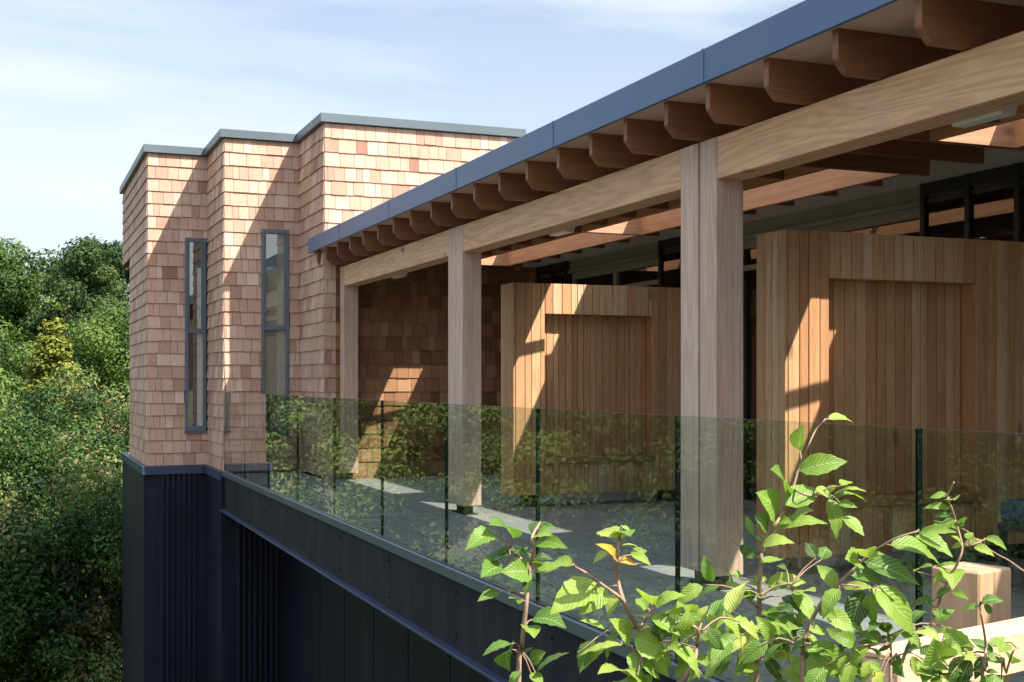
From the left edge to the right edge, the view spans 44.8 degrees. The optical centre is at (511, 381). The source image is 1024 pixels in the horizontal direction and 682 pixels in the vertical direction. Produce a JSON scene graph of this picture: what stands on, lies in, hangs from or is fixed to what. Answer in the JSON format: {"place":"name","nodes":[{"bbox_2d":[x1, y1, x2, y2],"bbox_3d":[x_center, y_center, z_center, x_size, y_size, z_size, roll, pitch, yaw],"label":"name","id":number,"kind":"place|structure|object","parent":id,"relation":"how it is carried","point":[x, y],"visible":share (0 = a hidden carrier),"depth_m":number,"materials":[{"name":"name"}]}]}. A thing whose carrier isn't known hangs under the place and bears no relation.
{"place":"outdoors","nodes":[
{"label":"outdoors","id":0,"kind":"place"},
{"bbox_2d":[1,427,121,681],"bbox_3d":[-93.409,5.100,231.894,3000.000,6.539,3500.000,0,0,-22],"label":"ground","id":1,"kind":"structure","parent":0,"point":[108,636],"depth_m":38.84,"materials":[{"name":"green plant"}]},
{"bbox_2d":[0,363,22,457],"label":"broadleaf tree","id":2,"kind":"object","parent":1,"relation":"on","point":[5,424],"visible":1,"depth_m":35.05,"materials":[{"name":"green plant"}]},
{"bbox_2d":[0,249,42,381],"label":"broadleaf tree","id":3,"kind":"object","parent":1,"relation":"on","point":[21,277],"visible":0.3,"depth_m":69.99,"materials":[{"name":"green plant"}]},
{"bbox_2d":[0,328,60,508],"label":"broadleaf tree","id":4,"kind":"object","parent":1,"relation":"on","point":[16,357],"visible":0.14,"depth_m":52.93,"materials":[{"name":"green plant"}]},
{"bbox_2d":[1,317,88,519],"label":"golden conifer","id":5,"kind":"object","parent":1,"relation":"on","point":[53,351],"visible":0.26,"depth_m":47.63,"materials":[{"name":"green plant"}]},
{"bbox_2d":[0,236,95,474],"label":"broadleaf tree","id":6,"kind":"object","parent":1,"relation":"on","point":[40,263],"visible":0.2,"depth_m":72.06,"materials":[{"name":"green plant"}]},
{"bbox_2d":[0,387,103,649],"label":"garden tree","id":7,"kind":"object","parent":1,"relation":"on","point":[33,454],"visible":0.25,"depth_m":36.81,"materials":[{"name":"green plant"}]},
{"bbox_2d":[0,471,116,681],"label":"garden tree","id":8,"kind":"object","parent":1,"relation":"on","point":[12,657],"visible":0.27,"depth_m":24.38,"materials":[{"name":"green plant"}]},
{"bbox_2d":[0,451,121,681],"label":"garden tree","id":9,"kind":"object","parent":1,"relation":"on","point":[67,550],"visible":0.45,"depth_m":23.73,"materials":[{"name":"green plant"}]},
{"bbox_2d":[0,437,128,681],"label":"garden tree","id":10,"kind":"object","parent":1,"relation":"on","point":[31,491],"visible":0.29,"depth_m":24.55,"materials":[{"name":"green plant"}]},
{"bbox_2d":[5,362,129,514],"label":"garden tree","id":11,"kind":"object","parent":1,"relation":"on","point":[79,421],"visible":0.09,"depth_m":41.66,"materials":[{"name":"green plant"}]},
{"bbox_2d":[19,233,129,407],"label":"broadleaf tree","id":12,"kind":"object","parent":1,"relation":"on","point":[89,264],"visible":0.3,"depth_m":66.75,"materials":[{"name":"green plant"}]},
{"bbox_2d":[24,378,129,653],"bbox_3d":[-11.753,4.060,37.223,5.676,8.359,5.272,0,0,-41],"label":"garden tree","id":13,"kind":"object","parent":1,"relation":"on","point":[70,441],"visible":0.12,"depth_m":35.85,"materials":[{"name":"green plant"}]},
{"bbox_2d":[40,303,129,433],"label":"broadleaf tree","id":14,"kind":"object","parent":1,"relation":"on","point":[101,333],"visible":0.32,"depth_m":50.85,"materials":[{"name":"green plant"}]},
{"bbox_2d":[109,240,129,344],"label":"broadleaf tree","id":15,"kind":"object","parent":1,"relation":"on","point":[124,273],"visible":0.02,"depth_m":79.28,"materials":[{"name":"green plant"}]},
{"bbox_2d":[119,112,547,681],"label":"shingle building","id":16,"kind":"structure","parent":1,"relation":"on","point":[234,286],"depth_m":16.57,"materials":[{"name":"wood"}]},
{"bbox_2d":[184,237,207,432],"bbox_3d":[-4.579,-0.651,17.859,0.324,2.777,0.443,0,0,-22],"label":"window","id":17,"kind":"structure","parent":16,"relation":"in","point":[195,248],"depth_m":17.77,"materials":[{"name":"glass"}]},
{"bbox_2d":[261,229,288,394],"bbox_3d":[-3.245,-0.649,16.822,0.404,2.772,0.443,0,0,-22],"label":"window","id":18,"kind":"structure","parent":16,"relation":"in","point":[274,242],"depth_m":16.70,"materials":[{"name":"glass"}]},
{"bbox_2d":[289,555,491,681],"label":"undercroft wall","id":19,"kind":"structure","parent":1,"relation":"on","point":[337,633],"depth_m":13.76,"materials":[{"name":"paint"}]},
{"bbox_2d":[220,477,676,681],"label":"edge beam","id":20,"kind":"structure","parent":19,"relation":"on","point":[456,620],"depth_m":8.51,"materials":[{"name":"metal"}]},
{"bbox_2d":[222,392,1023,681],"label":"glass balustrade","id":21,"kind":"object","parent":20,"relation":"on","point":[261,443],"visible":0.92,"depth_m":10.72,"materials":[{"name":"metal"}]},
{"bbox_2d":[299,472,1023,681],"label":"terrace floor","id":22,"kind":"structure","parent":20,"relation":"on","point":[414,512],"depth_m":9.35,"materials":[{"name":"grey stone"}]},
{"bbox_2d":[501,282,680,506],"bbox_3d":[0.859,0.137,12.453,1.943,2.173,0.360,0,0,-22],"label":"bench screen","id":23,"kind":"object","parent":22,"relation":"on","point":[588,351],"visible":0.97,"depth_m":12.36,"materials":[{"name":"wood"}]},
{"bbox_2d":[308,0,1023,589],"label":"timber canopy","id":24,"kind":"object","parent":22,"relation":"on","point":[706,154],"visible":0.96,"depth_m":7.46,"materials":[{"name":"wood"}]},
{"bbox_2d":[392,273,406,278],"bbox_3d":[-1.273,-1.297,13.987,0.110,0.258,0.340,0,0,-22],"label":"bulkhead lamp","id":25,"kind":"object","parent":24,"relation":"attached to","point":[400,276],"visible":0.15,"depth_m":13.86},
{"bbox_2d":[549,227,574,235],"bbox_3d":[0.393,-1.297,9.850,0.110,0.258,0.340,0,0,-22],"label":"bulkhead lamp","id":26,"kind":"object","parent":24,"relation":"attached to","point":[565,231],"visible":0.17,"depth_m":9.76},
{"bbox_2d":[951,105,1017,127],"bbox_3d":[2.115,-1.297,5.574,0.110,0.258,0.340,0,0,-22],"label":"bulkhead lamp","id":27,"kind":"object","parent":24,"relation":"attached to","point":[992,116],"visible":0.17,"depth_m":5.53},
{"bbox_2d":[536,162,1023,558],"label":"glazed front","id":28,"kind":"object","parent":22,"relation":"on","point":[985,205],"visible":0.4,"depth_m":11.27,"materials":[{"name":"paint"}]},
{"bbox_2d":[757,229,1023,574],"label":"bench screen","id":29,"kind":"object","parent":22,"relation":"on","point":[877,332],"visible":0.82,"depth_m":8.18,"materials":[{"name":"wood"}]},
{"bbox_2d":[998,498,1023,566],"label":"garden chair","id":30,"kind":"object","parent":22,"relation":"on","point":[1012,514],"visible":0.79,"depth_m":7.29,"materials":[{"name":"fabric"}]},
{"bbox_2d":[465,516,568,681],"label":"sapling","id":31,"kind":"object","parent":1,"relation":"on","point":[520,568],"visible":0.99,"depth_m":1.89,"materials":[{"name":"green plant"}]},
{"bbox_2d":[549,525,758,681],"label":"sapling","id":32,"kind":"object","parent":1,"relation":"on","point":[588,595],"visible":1,"depth_m":1.75,"materials":[{"name":"green plant"}]},
{"bbox_2d":[674,413,866,681],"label":"sapling","id":33,"kind":"object","parent":1,"relation":"on","point":[802,496],"visible":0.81,"depth_m":2.09,"materials":[{"name":"green plant"}]},
{"bbox_2d":[741,525,957,681],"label":"sapling","id":34,"kind":"object","parent":1,"relation":"on","point":[834,660],"visible":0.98,"depth_m":1.99,"materials":[{"name":"green plant"}]},
{"bbox_2d":[862,562,1023,681],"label":"timber fence","id":35,"kind":"object","parent":1,"relation":"on","point":[977,583],"visible":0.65,"depth_m":3.21,"materials":[{"name":"beige wood"}]},
{"bbox_2d":[892,482,1023,681],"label":"sapling","id":36,"kind":"object","parent":1,"relation":"on","point":[953,576],"visible":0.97,"depth_m":2.04,"materials":[{"name":"green plant"}]},
{"bbox_2d":[899,594,1020,681],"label":"sapling","id":37,"kind":"object","parent":1,"relation":"on","point":[954,642],"visible":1,"depth_m":1.89,"materials":[{"name":"green plant"}]},
{"bbox_2d":[0,0,803,305],"label":"sky","id":38,"kind":"structure","parent":0,"point":[85,84],"materials":[{"name":"blue"}]}
]}

